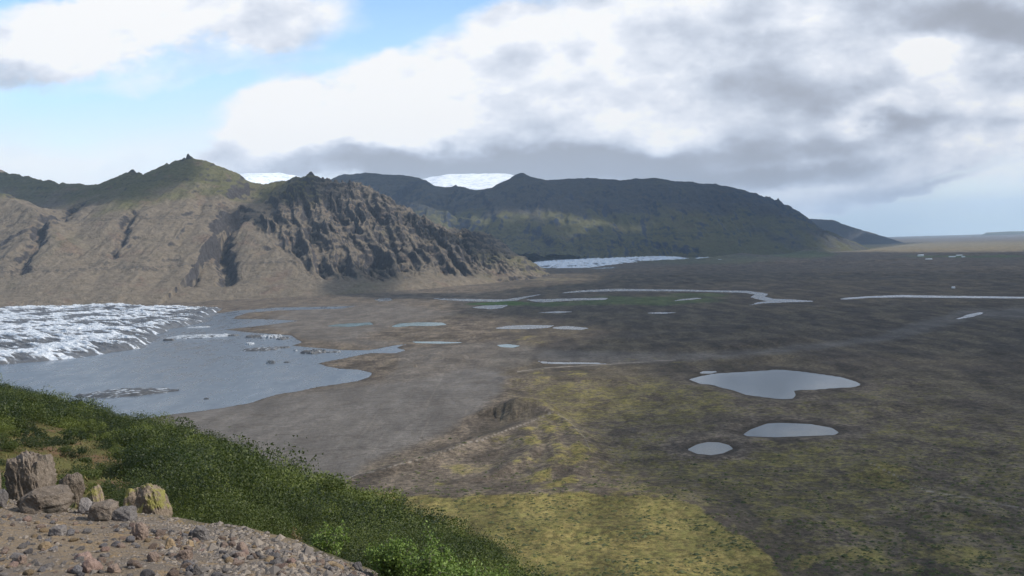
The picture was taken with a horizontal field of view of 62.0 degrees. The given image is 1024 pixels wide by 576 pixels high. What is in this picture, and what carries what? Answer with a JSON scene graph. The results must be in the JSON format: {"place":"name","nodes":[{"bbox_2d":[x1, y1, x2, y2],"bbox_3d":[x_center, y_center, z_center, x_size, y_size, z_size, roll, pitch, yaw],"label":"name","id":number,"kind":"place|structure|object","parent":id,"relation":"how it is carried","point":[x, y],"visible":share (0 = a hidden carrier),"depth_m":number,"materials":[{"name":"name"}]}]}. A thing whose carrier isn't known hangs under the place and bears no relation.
{"place":"outdoors","nodes":[
{"label":"outdoors","id":0,"kind":"place"},
{"bbox_2d":[0,499,377,575],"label":"gravel","id":1,"kind":"structure","parent":0,"point":[305,550],"depth_m":9.31,"materials":[{"name":"gravel"}]},
{"bbox_2d":[8,561,18,566],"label":"stone","id":2,"kind":"object","parent":1,"relation":"on","point":[14,563],"visible":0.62,"depth_m":7.67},
{"bbox_2d":[10,552,23,558],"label":"stone","id":3,"kind":"object","parent":1,"relation":"on","point":[14,555],"visible":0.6,"depth_m":7.95,"materials":[{"name":"stone"}]},
{"bbox_2d":[17,543,26,548],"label":"stone","id":4,"kind":"object","parent":1,"relation":"on","point":[22,546],"visible":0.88,"depth_m":8.49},
{"bbox_2d":[23,515,31,521],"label":"stone","id":5,"kind":"object","parent":1,"relation":"on","point":[28,518],"visible":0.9,"depth_m":10.52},
{"bbox_2d":[22,569,33,575],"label":"stone","id":6,"kind":"object","parent":1,"relation":"on","point":[27,572],"visible":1,"depth_m":7.08,"materials":[{"name":"stone"}]},
{"bbox_2d":[23,548,32,553],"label":"stone","id":7,"kind":"object","parent":1,"relation":"on","point":[29,551],"visible":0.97,"depth_m":8.22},
{"bbox_2d":[36,524,45,528],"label":"stone","id":8,"kind":"object","parent":1,"relation":"on","point":[41,526],"visible":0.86,"depth_m":9.99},
{"bbox_2d":[37,566,45,571],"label":"stone","id":9,"kind":"object","parent":1,"relation":"on","point":[42,569],"visible":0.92,"depth_m":7.25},
{"bbox_2d":[39,528,48,531],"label":"stone","id":10,"kind":"object","parent":1,"relation":"on","point":[43,529],"visible":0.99,"depth_m":9.76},
{"bbox_2d":[16,484,73,513],"bbox_3d":[-6.287,2.892,11.500,0.686,0.458,0.594,-3,3,-17],"label":"rock","id":11,"kind":"object","parent":1,"relation":"on","point":[53,499],"visible":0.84,"depth_m":11.30,"materials":[{"name":"stone"}]},
{"bbox_2d":[43,563,54,567],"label":"stone","id":12,"kind":"object","parent":1,"relation":"on","point":[47,565],"visible":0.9,"depth_m":7.46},
{"bbox_2d":[47,545,57,551],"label":"rock","id":13,"kind":"object","parent":1,"relation":"on","point":[53,548],"visible":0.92,"depth_m":8.43,"materials":[{"name":"grey stone"}]},
{"bbox_2d":[66,529,74,535],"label":"stone","id":14,"kind":"object","parent":1,"relation":"on","point":[70,532],"visible":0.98,"depth_m":9.61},
{"bbox_2d":[69,537,78,541],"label":"stone","id":15,"kind":"object","parent":1,"relation":"on","point":[74,539],"visible":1,"depth_m":9.35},
{"bbox_2d":[76,556,83,561],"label":"stone","id":16,"kind":"object","parent":1,"relation":"on","point":[80,558],"visible":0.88,"depth_m":7.92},
{"bbox_2d":[77,571,84,575],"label":"stone","id":17,"kind":"object","parent":1,"relation":"on","point":[79,573],"visible":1,"depth_m":7.11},
{"bbox_2d":[82,528,91,533],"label":"stone","id":18,"kind":"object","parent":1,"relation":"on","point":[87,531],"visible":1,"depth_m":9.83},
{"bbox_2d":[97,557,105,562],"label":"stone","id":19,"kind":"object","parent":1,"relation":"on","point":[102,559],"visible":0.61,"depth_m":7.92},
{"bbox_2d":[87,499,118,520],"bbox_3d":[-5.299,2.943,11.078,0.387,0.335,0.322,-2,3,0],"label":"rock","id":20,"kind":"object","parent":1,"relation":"on","point":[102,510],"visible":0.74,"depth_m":10.95,"materials":[{"name":"stone"}]},
{"bbox_2d":[111,505,137,521],"bbox_3d":[-5.029,2.962,11.071,0.318,0.248,0.212,-2,3,0],"label":"rock","id":21,"kind":"object","parent":1,"relation":"on","point":[125,513],"visible":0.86,"depth_m":10.99,"materials":[{"name":"grey stone"}]},
{"bbox_2d":[125,535,134,542],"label":"stone","id":22,"kind":"object","parent":1,"relation":"on","point":[129,538],"visible":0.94,"depth_m":9.55,"materials":[{"name":"stone"}]},
{"bbox_2d":[127,559,139,566],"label":"stone","id":23,"kind":"object","parent":1,"relation":"on","point":[132,562],"visible":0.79,"depth_m":7.54,"materials":[{"name":"stone"}]},
{"bbox_2d":[140,569,154,575],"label":"stone","id":24,"kind":"object","parent":1,"relation":"on","point":[147,572],"visible":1,"depth_m":7.14,"materials":[{"name":"stone"}]},
{"bbox_2d":[148,543,157,548],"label":"stone","id":25,"kind":"object","parent":1,"relation":"on","point":[153,546],"visible":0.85,"depth_m":9.17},
{"bbox_2d":[155,530,165,536],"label":"stone","id":26,"kind":"object","parent":1,"relation":"on","point":[160,533],"visible":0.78,"depth_m":9.99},
{"bbox_2d":[167,569,179,575],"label":"stone","id":27,"kind":"object","parent":1,"relation":"on","point":[174,572],"visible":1,"depth_m":7.25,"materials":[{"name":"stone"}]},
{"bbox_2d":[180,562,191,568],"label":"stone","id":28,"kind":"object","parent":1,"relation":"on","point":[185,565],"visible":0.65,"depth_m":7.63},
{"bbox_2d":[185,570,192,575],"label":"stone","id":29,"kind":"object","parent":1,"relation":"on","point":[188,573],"visible":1,"depth_m":7.33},
{"bbox_2d":[211,572,223,575],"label":"stone","id":30,"kind":"object","parent":1,"relation":"on","point":[217,574],"visible":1,"depth_m":7.25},
{"bbox_2d":[222,568,232,572],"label":"stone","id":31,"kind":"object","parent":1,"relation":"on","point":[224,570],"visible":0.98,"depth_m":7.46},
{"bbox_2d":[224,556,232,562],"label":"stone","id":32,"kind":"object","parent":1,"relation":"on","point":[228,559],"visible":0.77,"depth_m":8.36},
{"bbox_2d":[228,541,235,546],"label":"stone","id":33,"kind":"object","parent":1,"relation":"on","point":[232,543],"visible":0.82,"depth_m":9.55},
{"bbox_2d":[232,560,244,565],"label":"stone","id":34,"kind":"object","parent":1,"relation":"on","point":[237,562],"visible":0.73,"depth_m":8.14,"materials":[{"name":"stone"}]},
{"bbox_2d":[234,551,246,559],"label":"rock","id":35,"kind":"object","parent":1,"relation":"on","point":[240,553],"visible":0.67,"depth_m":8.65,"materials":[{"name":"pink stone"}]},
{"bbox_2d":[236,541,247,550],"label":"rock","id":36,"kind":"object","parent":1,"relation":"on","point":[241,545],"visible":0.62,"depth_m":9.13,"materials":[{"name":"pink stone"}]},
{"bbox_2d":[264,556,273,561],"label":"stone","id":37,"kind":"object","parent":1,"relation":"on","point":[268,558],"visible":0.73,"depth_m":8.76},
{"bbox_2d":[287,558,295,562],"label":"stone","id":38,"kind":"object","parent":1,"relation":"on","point":[291,560],"visible":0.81,"depth_m":8.76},
{"bbox_2d":[288,563,295,567],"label":"stone","id":39,"kind":"object","parent":1,"relation":"on","point":[290,565],"visible":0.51,"depth_m":8.46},
{"bbox_2d":[330,563,343,569],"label":"stone","id":40,"kind":"object","parent":1,"relation":"on","point":[337,565],"visible":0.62,"depth_m":9.28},
{"bbox_2d":[432,553,478,575],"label":"shrub","id":41,"kind":"object","parent":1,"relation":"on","point":[441,571],"visible":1,"depth_m":8.44,"materials":[{"name":"green plant"}]},
{"bbox_2d":[0,306,405,418],"bbox_3d":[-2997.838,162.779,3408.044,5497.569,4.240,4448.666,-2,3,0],"label":"lake","id":42,"kind":"structure","parent":0,"point":[223,372],"depth_m":1791.95,"materials":[{"name":"liquid"}]},
{"bbox_2d":[74,387,178,397],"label":"iceberg","id":43,"kind":"object","parent":42,"relation":"on","point":[115,393],"visible":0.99,"depth_m":1509.62,"materials":[{"name":"ice"}]},
{"bbox_2d":[168,333,229,338],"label":"iceberg","id":44,"kind":"object","parent":42,"relation":"on","point":[198,336],"visible":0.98,"depth_m":2466.22,"materials":[{"name":"ice"}]},
{"bbox_2d":[245,334,262,337],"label":"iceberg","id":45,"kind":"object","parent":42,"relation":"on","point":[251,336],"visible":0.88,"depth_m":2421.35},
{"bbox_2d":[243,346,281,350],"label":"iceberg","id":46,"kind":"object","parent":42,"relation":"on","point":[263,348],"visible":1,"depth_m":2108.48,"materials":[{"name":"ice"}]},
{"bbox_2d":[260,334,284,338],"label":"iceberg","id":47,"kind":"object","parent":42,"relation":"on","point":[264,336],"visible":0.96,"depth_m":2391.78,"materials":[{"name":"ice"}]},
{"bbox_2d":[276,336,289,339],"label":"iceberg","id":48,"kind":"object","parent":42,"relation":"on","point":[281,338],"visible":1,"depth_m":2342.69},
{"bbox_2d":[300,349,326,353],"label":"iceberg","id":49,"kind":"object","parent":42,"relation":"on","point":[314,351],"visible":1,"depth_m":2013.54,"materials":[{"name":"ice"}]},
{"bbox_2d":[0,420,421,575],"bbox_3d":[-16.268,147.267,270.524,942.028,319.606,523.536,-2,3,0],"label":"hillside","id":50,"kind":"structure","parent":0,"point":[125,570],"depth_m":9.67,"materials":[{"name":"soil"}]},
{"bbox_2d":[0,488,8,507],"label":"rock","id":51,"kind":"object","parent":50,"relation":"on","point":[4,496],"visible":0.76,"depth_m":11.54,"materials":[{"name":"grey stone"}]},
{"bbox_2d":[16,555,26,563],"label":"rock","id":52,"kind":"object","parent":50,"relation":"on","point":[21,559],"visible":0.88,"depth_m":7.80,"materials":[{"name":"brown stone"}]},
{"bbox_2d":[4,450,56,500],"bbox_3d":[-12.016,4.963,21.303,0.990,1.895,0.910,-2,3,0],"label":"rock outcrop","id":53,"kind":"object","parent":50,"relation":"on","point":[26,471],"visible":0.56,"depth_m":20.89,"materials":[{"name":"stone"}]},
{"bbox_2d":[38,541,52,549],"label":"rock","id":54,"kind":"object","parent":50,"relation":"on","point":[45,545],"visible":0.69,"depth_m":8.46,"materials":[{"name":"beige stone"}]},
{"bbox_2d":[48,524,66,535],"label":"rock","id":55,"kind":"object","parent":50,"relation":"on","point":[58,530],"visible":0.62,"depth_m":9.54,"materials":[{"name":"grey stone"}]},
{"bbox_2d":[59,472,84,506],"bbox_3d":[-12.561,5.790,24.296,0.671,1.082,0.612,-2,3,0],"label":"rock outcrop","id":56,"kind":"object","parent":50,"relation":"on","point":[74,482],"visible":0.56,"depth_m":24.15,"materials":[{"name":"stone"}]},
{"bbox_2d":[71,565,82,573],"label":"rock","id":57,"kind":"object","parent":50,"relation":"on","point":[76,569],"visible":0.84,"depth_m":7.19,"materials":[{"name":"stone"}]},
{"bbox_2d":[74,551,92,559],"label":"rock","id":58,"kind":"object","parent":50,"relation":"on","point":[87,555],"visible":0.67,"depth_m":8.02,"materials":[{"name":"stone"}]},
{"bbox_2d":[77,497,92,513],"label":"rock","id":59,"kind":"object","parent":50,"relation":"on","point":[85,503],"visible":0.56,"depth_m":11.52,"materials":[{"name":"grey stone"}]},
{"bbox_2d":[0,420,174,512],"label":"grass","id":60,"kind":"structure","parent":50,"relation":"on","point":[85,478],"depth_m":38.45,"materials":[{"name":"plant"}]},
{"bbox_2d":[81,558,102,572],"bbox_3d":[-3.626,2.413,7.343,0.180,0.167,0.143,-2,3,0],"label":"rock","id":61,"kind":"object","parent":50,"relation":"on","point":[88,565],"visible":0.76,"depth_m":7.31,"materials":[{"name":"stone"}]},
{"bbox_2d":[86,484,103,501],"bbox_3d":[-9.431,5.077,19.282,0.373,1.265,0.340,-2,3,0],"label":"rock outcrop","id":62,"kind":"object","parent":50,"relation":"on","point":[95,494],"visible":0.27,"depth_m":19.18,"materials":[{"name":"stone"}]},
{"bbox_2d":[100,546,109,551],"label":"stone","id":63,"kind":"object","parent":50,"relation":"on","point":[105,549],"visible":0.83,"depth_m":8.73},
{"bbox_2d":[107,563,120,572],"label":"rock","id":64,"kind":"object","parent":50,"relation":"on","point":[113,568],"visible":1,"depth_m":7.34,"materials":[{"name":"brown stone"}]},
{"bbox_2d":[111,541,119,546],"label":"rock","id":65,"kind":"object","parent":50,"relation":"on","point":[114,544],"visible":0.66,"depth_m":9.28,"materials":[{"name":"stone"}]},
{"bbox_2d":[116,542,125,547],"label":"stone","id":66,"kind":"object","parent":50,"relation":"on","point":[120,545],"visible":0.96,"depth_m":9.19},
{"bbox_2d":[131,522,148,539],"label":"rock","id":67,"kind":"object","parent":50,"relation":"on","point":[139,531],"visible":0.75,"depth_m":9.72,"materials":[{"name":"brown stone"}]},
{"bbox_2d":[123,483,172,516],"bbox_3d":[-7.799,4.906,18.334,0.928,1.512,0.862,-2,3,0],"label":"rock","id":68,"kind":"object","parent":50,"relation":"on","point":[154,499],"visible":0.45,"depth_m":18.02,"materials":[{"name":"stone"}]},
{"bbox_2d":[147,551,159,561],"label":"rock","id":69,"kind":"object","parent":50,"relation":"on","point":[154,556],"visible":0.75,"depth_m":8.06,"materials":[{"name":"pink stone"}]},
{"bbox_2d":[165,538,175,548],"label":"rock","id":70,"kind":"object","parent":50,"relation":"on","point":[170,543],"visible":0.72,"depth_m":9.19,"materials":[{"name":"beige stone"}]},
{"bbox_2d":[176,549,192,560],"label":"rock","id":71,"kind":"object","parent":50,"relation":"on","point":[184,555],"visible":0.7,"depth_m":8.28,"materials":[{"name":"stone"}]},
{"bbox_2d":[186,565,192,571],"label":"rock","id":72,"kind":"object","parent":50,"relation":"on","point":[190,568],"visible":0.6,"depth_m":7.41,"materials":[{"name":"stone"}]},
{"bbox_2d":[186,540,193,546],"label":"rock","id":73,"kind":"object","parent":50,"relation":"on","point":[190,543],"visible":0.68,"depth_m":9.30,"materials":[{"name":"beige stone"}]},
{"bbox_2d":[192,564,201,574],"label":"rock","id":74,"kind":"object","parent":50,"relation":"on","point":[196,570],"visible":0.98,"depth_m":7.37,"materials":[{"name":"grey stone"}]},
{"bbox_2d":[192,526,208,539],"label":"rock","id":75,"kind":"object","parent":50,"relation":"on","point":[200,532],"visible":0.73,"depth_m":9.89,"materials":[{"name":"grey stone"}]},
{"bbox_2d":[0,373,593,575],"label":"shrubbery","id":76,"kind":"object","parent":50,"relation":"on","point":[229,482],"visible":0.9,"depth_m":31.94,"materials":[{"name":"green plant"}]},
{"bbox_2d":[291,527,302,541],"bbox_3d":[-2.996,3.523,11.812,0.243,0.428,0.173,-1,3,19],"label":"shrub","id":77,"kind":"object","parent":50,"relation":"on","point":[297,537],"visible":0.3,"depth_m":11.81,"materials":[{"name":"green plant"}]},
{"bbox_2d":[310,520,349,555],"bbox_3d":[-2.388,3.322,11.165,0.518,0.590,0.484,-2,3,0],"label":"shrub","id":78,"kind":"object","parent":50,"relation":"on","point":[330,548],"visible":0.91,"depth_m":11.16,"materials":[{"name":"green plant"}]},
{"bbox_2d":[353,562,362,570],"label":"rock","id":79,"kind":"object","parent":50,"relation":"on","point":[357,565],"visible":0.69,"depth_m":10.16,"materials":[{"name":"stone"}]},
{"bbox_2d":[363,528,417,575],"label":"shrub","id":80,"kind":"object","parent":50,"relation":"on","point":[386,563],"visible":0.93,"depth_m":9.75,"materials":[{"name":"green plant"}]},
{"bbox_2d":[392,520,462,575],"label":"shrub","id":81,"kind":"object","parent":50,"relation":"on","point":[427,567],"visible":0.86,"depth_m":9.40,"materials":[{"name":"green plant"}]},
{"bbox_2d":[438,555,483,575],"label":"shrub","id":82,"kind":"object","parent":50,"relation":"on","point":[464,568],"visible":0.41,"depth_m":9.59,"materials":[{"name":"green plant"}]},
{"bbox_2d":[479,558,510,575],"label":"shrub","id":83,"kind":"object","parent":50,"relation":"on","point":[488,573],"visible":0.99,"depth_m":9.86,"materials":[{"name":"green plant"}]},
{"bbox_2d":[0,154,549,307],"bbox_3d":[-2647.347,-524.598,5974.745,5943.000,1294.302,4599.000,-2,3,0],"label":"mountain","id":84,"kind":"structure","parent":0,"point":[188,228],"depth_m":4988.30,"materials":[{"name":"stone"}]},
{"bbox_2d":[330,322,372,326],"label":"pond","id":85,"kind":"structure","parent":0,"point":[350,324],"depth_m":2708.78,"materials":[{"name":"grey liquid"}]},
{"bbox_2d":[240,173,513,189],"bbox_3d":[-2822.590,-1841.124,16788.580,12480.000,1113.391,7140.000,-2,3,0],"label":"ice cap","id":86,"kind":"object","parent":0,"point":[477,181],"visible":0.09,"depth_m":15886.58,"materials":[{"name":"snow"}]},
{"bbox_2d":[374,298,391,300],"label":"pond","id":87,"kind":"structure","parent":0,"point":[385,299],"depth_m":3921.06,"materials":[{"name":"liquid"}]},
{"bbox_2d":[392,322,445,326],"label":"pond","id":88,"kind":"structure","parent":0,"point":[419,324],"depth_m":2651.14,"materials":[{"name":"teal liquid"}]},
{"bbox_2d":[415,341,461,343],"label":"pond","id":89,"kind":"structure","parent":0,"point":[437,342],"depth_m":2151.16,"materials":[{"name":"liquid"}]},
{"bbox_2d":[434,294,540,301],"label":"river","id":90,"kind":"structure","parent":0,"point":[494,300],"depth_m":3682.22,"materials":[{"name":"liquid"}]},
{"bbox_2d":[473,305,507,308],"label":"pond","id":91,"kind":"structure","parent":0,"point":[490,307],"depth_m":3263.74,"materials":[{"name":"liquid"}]},
{"bbox_2d":[497,344,518,347],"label":"pond","id":92,"kind":"structure","parent":0,"point":[508,345],"depth_m":2035.99,"materials":[{"name":"grey liquid"}]},
{"bbox_2d":[0,0,1023,236],"label":"sky","id":93,"kind":"structure","parent":0,"point":[887,118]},
{"bbox_2d":[497,325,553,328],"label":"pond","id":94,"kind":"structure","parent":0,"point":[525,326],"depth_m":2462.70,"materials":[{"name":"liquid"}]},
{"bbox_2d":[527,298,606,301],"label":"river","id":95,"kind":"structure","parent":0,"point":[548,300],"depth_m":3518.49,"materials":[{"name":"liquid"}]},
{"bbox_2d":[538,361,600,363],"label":"stream","id":96,"kind":"structure","parent":0,"point":[568,362],"depth_m":1719.24,"materials":[{"name":"liquid"}]},
{"bbox_2d":[553,326,587,329],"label":"pond","id":97,"kind":"structure","parent":0,"point":[571,327],"depth_m":2394.12,"materials":[{"name":"liquid"}]},
{"bbox_2d":[131,234,1023,575],"bbox_3d":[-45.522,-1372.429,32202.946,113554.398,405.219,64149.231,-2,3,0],"label":"ground","id":98,"kind":"structure","parent":0,"point":[923,372],"depth_m":1224.20,"materials":[{"name":"soil"}]},
{"bbox_2d":[0,303,221,364],"bbox_3d":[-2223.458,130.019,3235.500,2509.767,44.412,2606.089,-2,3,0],"label":"glacier","id":99,"kind":"object","parent":98,"relation":"on","point":[33,333],"visible":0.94,"depth_m":2690.08,"materials":[{"name":"ice"}]},
{"bbox_2d":[540,311,568,312],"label":"puddle","id":100,"kind":"object","parent":98,"relation":"on","point":[555,312],"visible":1,"depth_m":2932.96,"materials":[{"name":"liquid"}]},
{"bbox_2d":[528,255,706,267],"bbox_3d":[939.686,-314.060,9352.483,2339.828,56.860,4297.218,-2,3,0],"label":"glacier","id":101,"kind":"object","parent":98,"relation":"on","point":[566,261],"visible":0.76,"depth_m":8506.35,"materials":[{"name":"ice"}]},
{"bbox_2d":[348,428,1023,575],"bbox_3d":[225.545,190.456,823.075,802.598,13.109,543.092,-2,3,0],"label":"shrubbery","id":102,"kind":"object","parent":98,"relation":"on","point":[823,523],"visible":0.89,"depth_m":708.75,"materials":[{"name":"plant"}]},
{"bbox_2d":[700,371,716,373],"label":"puddle","id":103,"kind":"object","parent":98,"relation":"on","point":[706,372],"visible":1,"depth_m":1544.64,"materials":[{"name":"liquid"}]},
{"bbox_2d":[331,172,869,258],"bbox_3d":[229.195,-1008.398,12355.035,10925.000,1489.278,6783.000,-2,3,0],"label":"mountain","id":104,"kind":"structure","parent":0,"point":[522,214],"depth_m":10576.13,"materials":[{"name":"plant"}]},
{"bbox_2d":[592,267,614,268],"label":"pond","id":105,"kind":"structure","parent":0,"point":[604,268],"depth_m":7071.41,"materials":[{"name":"liquid"}]},
{"bbox_2d":[652,312,675,313],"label":"pond","id":106,"kind":"structure","parent":0,"point":[662,312],"depth_m":2772.29,"materials":[{"name":"liquid"}]},
{"bbox_2d":[564,289,812,304],"bbox_3d":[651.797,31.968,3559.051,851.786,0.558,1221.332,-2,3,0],"label":"river","id":107,"kind":"structure","parent":0,"point":[759,295],"depth_m":3697.97,"materials":[{"name":"liquid"}]},
{"bbox_2d":[688,442,732,454],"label":"pond","id":108,"kind":"structure","parent":0,"point":[709,448],"depth_m":995.11,"materials":[{"name":"liquid"}]},
{"bbox_2d":[689,370,859,398],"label":"pond","id":109,"kind":"structure","parent":0,"point":[780,384],"depth_m":1419.85,"materials":[{"name":"liquid"}]},
{"bbox_2d":[744,423,838,436],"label":"pond","id":110,"kind":"structure","parent":0,"point":[781,430],"depth_m":1070.85,"materials":[{"name":"liquid"}]},
{"bbox_2d":[810,219,903,244],"bbox_3d":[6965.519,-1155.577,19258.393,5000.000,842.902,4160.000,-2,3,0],"label":"mountain","id":111,"kind":"structure","parent":0,"point":[860,236],"depth_m":18272.86,"materials":[{"name":"stone"}]},
{"bbox_2d":[843,295,1023,299],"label":"river","id":112,"kind":"structure","parent":0,"point":[918,296],"depth_m":3061.23,"materials":[{"name":"liquid"}]},
{"bbox_2d":[957,312,982,318],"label":"pond","id":113,"kind":"structure","parent":0,"point":[973,314],"depth_m":2375.07,"materials":[{"name":"liquid"}]},
{"bbox_2d":[981,231,1023,235],"bbox_3d":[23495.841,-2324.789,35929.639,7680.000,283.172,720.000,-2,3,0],"label":"headland","id":114,"kind":"structure","parent":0,"point":[1006,233],"depth_m":35848.60,"materials":[{"name":"grey"}]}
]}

